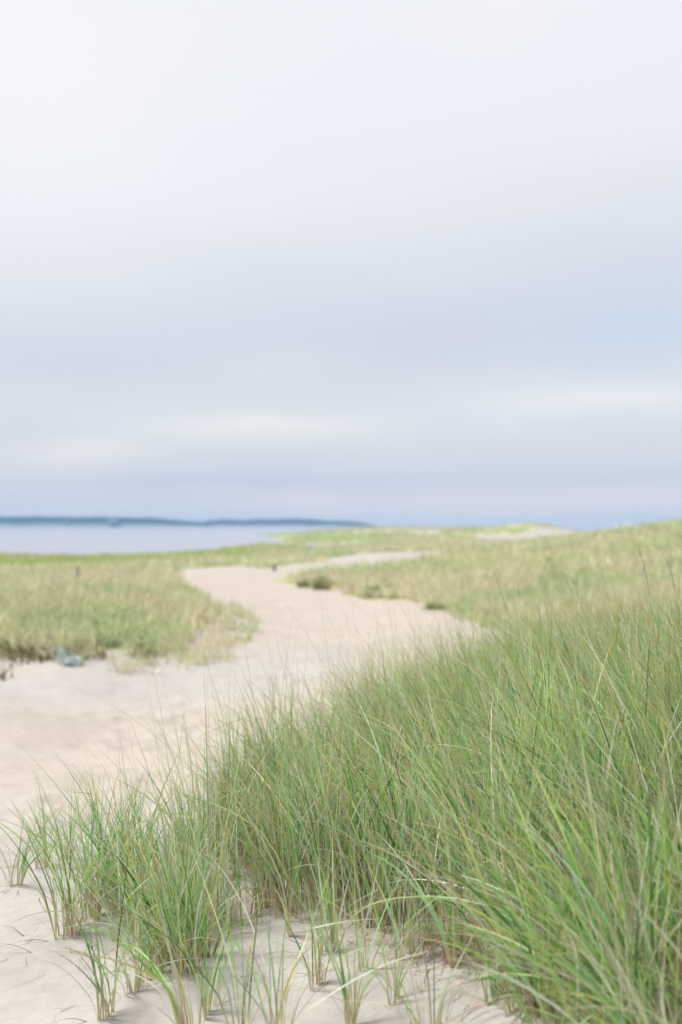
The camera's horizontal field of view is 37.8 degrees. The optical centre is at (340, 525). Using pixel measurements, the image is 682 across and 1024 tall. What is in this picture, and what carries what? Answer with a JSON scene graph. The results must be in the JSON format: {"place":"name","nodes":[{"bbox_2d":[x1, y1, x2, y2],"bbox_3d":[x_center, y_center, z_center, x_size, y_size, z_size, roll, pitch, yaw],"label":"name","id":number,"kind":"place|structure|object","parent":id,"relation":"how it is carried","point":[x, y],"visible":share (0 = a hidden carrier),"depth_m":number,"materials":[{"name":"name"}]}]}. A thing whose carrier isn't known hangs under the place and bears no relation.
{"place":"outdoors","nodes":[
{"label":"outdoors","id":0,"kind":"place"},
{"bbox_2d":[0,635,158,679],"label":"bank roots","id":1,"kind":"object","parent":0,"point":[40,658],"visible":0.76,"depth_m":13.62,"materials":[{"name":"plant"}]},
{"bbox_2d":[0,516,212,526],"bbox_3d":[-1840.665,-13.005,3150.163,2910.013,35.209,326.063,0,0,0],"label":"hills","id":2,"kind":"structure","parent":0,"point":[35,521],"depth_m":3024.11,"materials":[{"name":"blue"}]},
{"bbox_2d":[64,520,70,524],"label":"shore house","id":3,"kind":"structure","parent":2,"relation":"on","point":[66,522],"depth_m":3009.00,"materials":[{"name":"paint"}]},
{"bbox_2d":[109,519,118,524],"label":"shore house","id":4,"kind":"structure","parent":2,"relation":"on","point":[113,521],"depth_m":3009.00,"materials":[{"name":"paint"}]},
{"bbox_2d":[0,555,284,661],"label":"field grass","id":5,"kind":"structure","parent":0,"point":[64,601],"depth_m":17.28,"materials":[{"name":"green plant"}]},
{"bbox_2d":[58,597,263,674],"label":"sparse edge grass","id":6,"kind":"structure","parent":0,"point":[188,657],"depth_m":14.51,"materials":[{"name":"plant"}]},
{"bbox_2d":[0,542,352,565],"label":"marsh grass","id":7,"kind":"structure","parent":0,"point":[27,558],"depth_m":113.26,"materials":[{"name":"green plant"}]},
{"bbox_2d":[203,519,376,526],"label":"hills","id":8,"kind":"structure","parent":0,"point":[271,523],"depth_m":3322.33,"materials":[{"name":"blue"}]},
{"bbox_2d":[0,526,628,555],"bbox_3d":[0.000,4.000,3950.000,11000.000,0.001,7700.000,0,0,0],"label":"water","id":9,"kind":"structure","parent":0,"point":[74,540],"depth_m":316.87,"materials":[{"name":"blue liquid"}]},
{"bbox_2d":[0,524,681,1023],"bbox_3d":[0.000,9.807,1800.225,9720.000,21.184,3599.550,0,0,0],"label":"ground","id":10,"kind":"structure","parent":0,"point":[36,708],"depth_m":7.33,"materials":[{"name":"beige sand"}]},
{"bbox_2d":[0,792,69,886],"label":"grass tuft","id":11,"kind":"object","parent":10,"relation":"on","point":[23,872],"visible":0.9,"depth_m":4.12,"materials":[{"name":"green plant"}]},
{"bbox_2d":[0,761,70,869],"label":"grass tuft","id":12,"kind":"object","parent":10,"relation":"on","point":[46,843],"visible":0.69,"depth_m":4.37,"materials":[{"name":"green plant"}]},
{"bbox_2d":[1,759,112,860],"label":"grass tuft","id":13,"kind":"object","parent":10,"relation":"on","point":[65,845],"visible":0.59,"depth_m":4.47,"materials":[{"name":"green plant"}]},
{"bbox_2d":[51,646,82,667],"bbox_3d":[-3.699,1.744,13.402,0.352,0.248,1.168,0,0,-28],"label":"dusty miller","id":14,"kind":"object","parent":10,"relation":"on","point":[69,661],"visible":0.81,"depth_m":13.12,"materials":[{"name":"grey plant"}]},
{"bbox_2d":[0,781,146,940],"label":"grass tuft","id":15,"kind":"object","parent":10,"relation":"on","point":[67,922],"visible":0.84,"depth_m":3.51,"materials":[{"name":"green plant"}]},
{"bbox_2d":[75,566,78,577],"bbox_3d":[-6.624,1.316,25.000,0.080,0.630,0.070,0,0,0],"label":"wooden stake","id":16,"kind":"object","parent":10,"relation":"on","point":[76,569],"visible":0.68,"depth_m":24.96,"materials":[{"name":"paint"}]},
{"bbox_2d":[3,769,168,923],"bbox_3d":[-0.922,1.175,3.650,0.687,0.568,0.626,0,0,0],"label":"grass tuft","id":17,"kind":"object","parent":10,"relation":"on","point":[97,907],"visible":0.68,"depth_m":3.62,"materials":[{"name":"green plant"}]},
{"bbox_2d":[35,828,162,1020],"bbox_3d":[-0.657,1.177,2.874,0.371,0.530,0.459,0,0,0],"label":"grass tuft","id":18,"kind":"object","parent":10,"relation":"on","point":[103,1001],"visible":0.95,"depth_m":2.87,"materials":[{"name":"green plant"}]},
{"bbox_2d":[8,761,189,909],"bbox_3d":[-0.844,1.174,3.745,0.634,0.560,0.720,0,0,-34],"label":"grass tuft","id":19,"kind":"object","parent":10,"relation":"on","point":[97,848],"visible":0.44,"depth_m":3.72,"materials":[{"name":"green plant"}]},
{"bbox_2d":[8,808,222,982],"bbox_3d":[-0.640,1.135,3.023,0.615,0.564,0.408,0,0,0],"label":"grass tuft","id":20,"kind":"object","parent":10,"relation":"on","point":[149,953],"visible":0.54,"depth_m":3.02,"materials":[{"name":"green plant"}]},
{"bbox_2d":[53,859,235,997],"bbox_3d":[-0.610,1.185,2.965,0.537,0.488,0.371,0,0,-39],"label":"grass tuft","id":21,"kind":"object","parent":10,"relation":"on","point":[137,984],"visible":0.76,"depth_m":2.96,"materials":[{"name":"green plant"}]},
{"bbox_2d":[69,881,237,1023],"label":"grass tuft","id":22,"kind":"object","parent":10,"relation":"on","point":[179,1015],"visible":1,"depth_m":2.65,"materials":[{"name":"green plant"}]},
{"bbox_2d":[75,818,235,980],"bbox_3d":[-0.506,1.148,3.022,0.589,0.510,0.494,0,0,42],"label":"grass tuft","id":23,"kind":"object","parent":10,"relation":"on","point":[172,932],"visible":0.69,"depth_m":2.99,"materials":[{"name":"green plant"}]},
{"bbox_2d":[94,797,260,974],"bbox_3d":[-0.463,1.117,3.026,0.576,0.561,0.622,0,0,0],"label":"grass tuft","id":24,"kind":"object","parent":10,"relation":"on","point":[193,942],"visible":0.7,"depth_m":3.00,"materials":[{"name":"green plant"}]},
{"bbox_2d":[92,862,276,1017],"bbox_3d":[-0.404,1.185,2.773,0.494,0.515,0.368,0,0,-44],"label":"grass tuft","id":25,"kind":"object","parent":10,"relation":"on","point":[208,999],"visible":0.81,"depth_m":2.79,"materials":[{"name":"green plant"}]},
{"bbox_2d":[109,835,337,1023],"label":"grass tuft","id":26,"kind":"object","parent":10,"relation":"on","point":[243,1020],"visible":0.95,"depth_m":2.64,"materials":[{"name":"green plant"}]},
{"bbox_2d":[0,539,488,568],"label":"field grass","id":27,"kind":"structure","parent":10,"relation":"on","point":[188,559],"depth_m":71.50,"materials":[{"name":"green plant"}]},
{"bbox_2d":[296,579,311,587],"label":"shrub","id":28,"kind":"object","parent":10,"relation":"on","point":[302,584],"visible":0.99,"depth_m":32.16,"materials":[{"name":"green plant"}]},
{"bbox_2d":[183,844,429,1023],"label":"grass tuft","id":29,"kind":"object","parent":10,"relation":"on","point":[278,1017],"visible":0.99,"depth_m":2.58,"materials":[{"name":"green plant"}]},
{"bbox_2d":[258,847,382,991],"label":"grass tuft","id":30,"kind":"object","parent":10,"relation":"on","point":[319,972],"visible":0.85,"depth_m":2.85,"materials":[{"name":"green plant"}]},
{"bbox_2d":[307,573,335,589],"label":"shrub","id":31,"kind":"object","parent":10,"relation":"on","point":[322,584],"visible":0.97,"depth_m":30.89,"materials":[{"name":"green plant"}]},
{"bbox_2d":[283,831,396,955],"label":"grass tuft","id":32,"kind":"object","parent":10,"relation":"on","point":[332,915],"visible":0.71,"depth_m":3.06,"materials":[{"name":"green plant"}]},
{"bbox_2d":[0,852,681,1023],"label":"dead stalk litter","id":33,"kind":"object","parent":10,"relation":"on","point":[432,933],"visible":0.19,"depth_m":2.96,"materials":[{"name":"beige plant"}]},
{"bbox_2d":[301,805,410,970],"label":"grass tuft","id":34,"kind":"object","parent":10,"relation":"on","point":[356,933],"visible":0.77,"depth_m":2.91,"materials":[{"name":"green plant"}]},
{"bbox_2d":[255,826,468,1023],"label":"grass tuft","id":35,"kind":"object","parent":10,"relation":"on","point":[348,1014],"visible":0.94,"depth_m":2.65,"materials":[{"name":"green plant"}]},
{"bbox_2d":[363,583,391,597],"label":"shrub","id":36,"kind":"object","parent":10,"relation":"on","point":[368,586],"visible":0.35,"depth_m":27.37,"materials":[{"name":"green plant"}]},
{"bbox_2d":[349,851,442,1007],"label":"grass tuft","id":37,"kind":"object","parent":10,"relation":"on","point":[398,986],"visible":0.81,"depth_m":2.72,"materials":[{"name":"green plant"}]},
{"bbox_2d":[316,825,508,1023],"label":"grass tuft","id":38,"kind":"object","parent":10,"relation":"on","point":[439,1012],"visible":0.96,"depth_m":2.47,"materials":[{"name":"green plant"}]},
{"bbox_2d":[240,522,586,551],"bbox_3d":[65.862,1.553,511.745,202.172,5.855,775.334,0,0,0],"label":"distant dune grass","id":39,"kind":"structure","parent":10,"relation":"on","point":[387,537],"depth_m":275.30,"materials":[{"name":"green plant"}]},
{"bbox_2d":[421,600,450,609],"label":"shrub","id":40,"kind":"object","parent":10,"relation":"on","point":[428,606],"visible":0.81,"depth_m":23.23,"materials":[{"name":"green plant"}]},
{"bbox_2d":[252,517,681,629],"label":"field grass","id":41,"kind":"structure","parent":10,"relation":"on","point":[413,574],"depth_m":29.69,"materials":[{"name":"green plant"}]},
{"bbox_2d":[438,817,677,1023],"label":"grass tuft","id":42,"kind":"object","parent":10,"relation":"on","point":[546,1008],"visible":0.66,"depth_m":2.31,"materials":[{"name":"green plant"}]},
{"bbox_2d":[639,549,657,656],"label":"seed stalk","id":43,"kind":"object","parent":10,"relation":"on","point":[648,591],"visible":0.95,"depth_m":4.80,"materials":[{"name":"green plant"}]},
{"bbox_2d":[667,559,681,638],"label":"seed stalk","id":44,"kind":"object","parent":10,"relation":"on","point":[674,590],"visible":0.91,"depth_m":5.40,"materials":[{"name":"green plant"}]},
{"bbox_2d":[0,0,681,525],"label":"sky","id":45,"kind":"structure","parent":0,"point":[373,262],"materials":[{"name":"white"}]},
{"bbox_2d":[0,523,681,1023],"bbox_3d":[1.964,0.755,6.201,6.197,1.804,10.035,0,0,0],"label":"beach grass","id":46,"kind":"structure","parent":0,"point":[542,877],"depth_m":3.22,"materials":[{"name":"green plant"}]},
{"bbox_2d":[441,601,544,635],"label":"sparse bank grass","id":47,"kind":"structure","parent":0,"point":[465,613],"depth_m":20.14,"materials":[{"name":"plant"}]}
]}

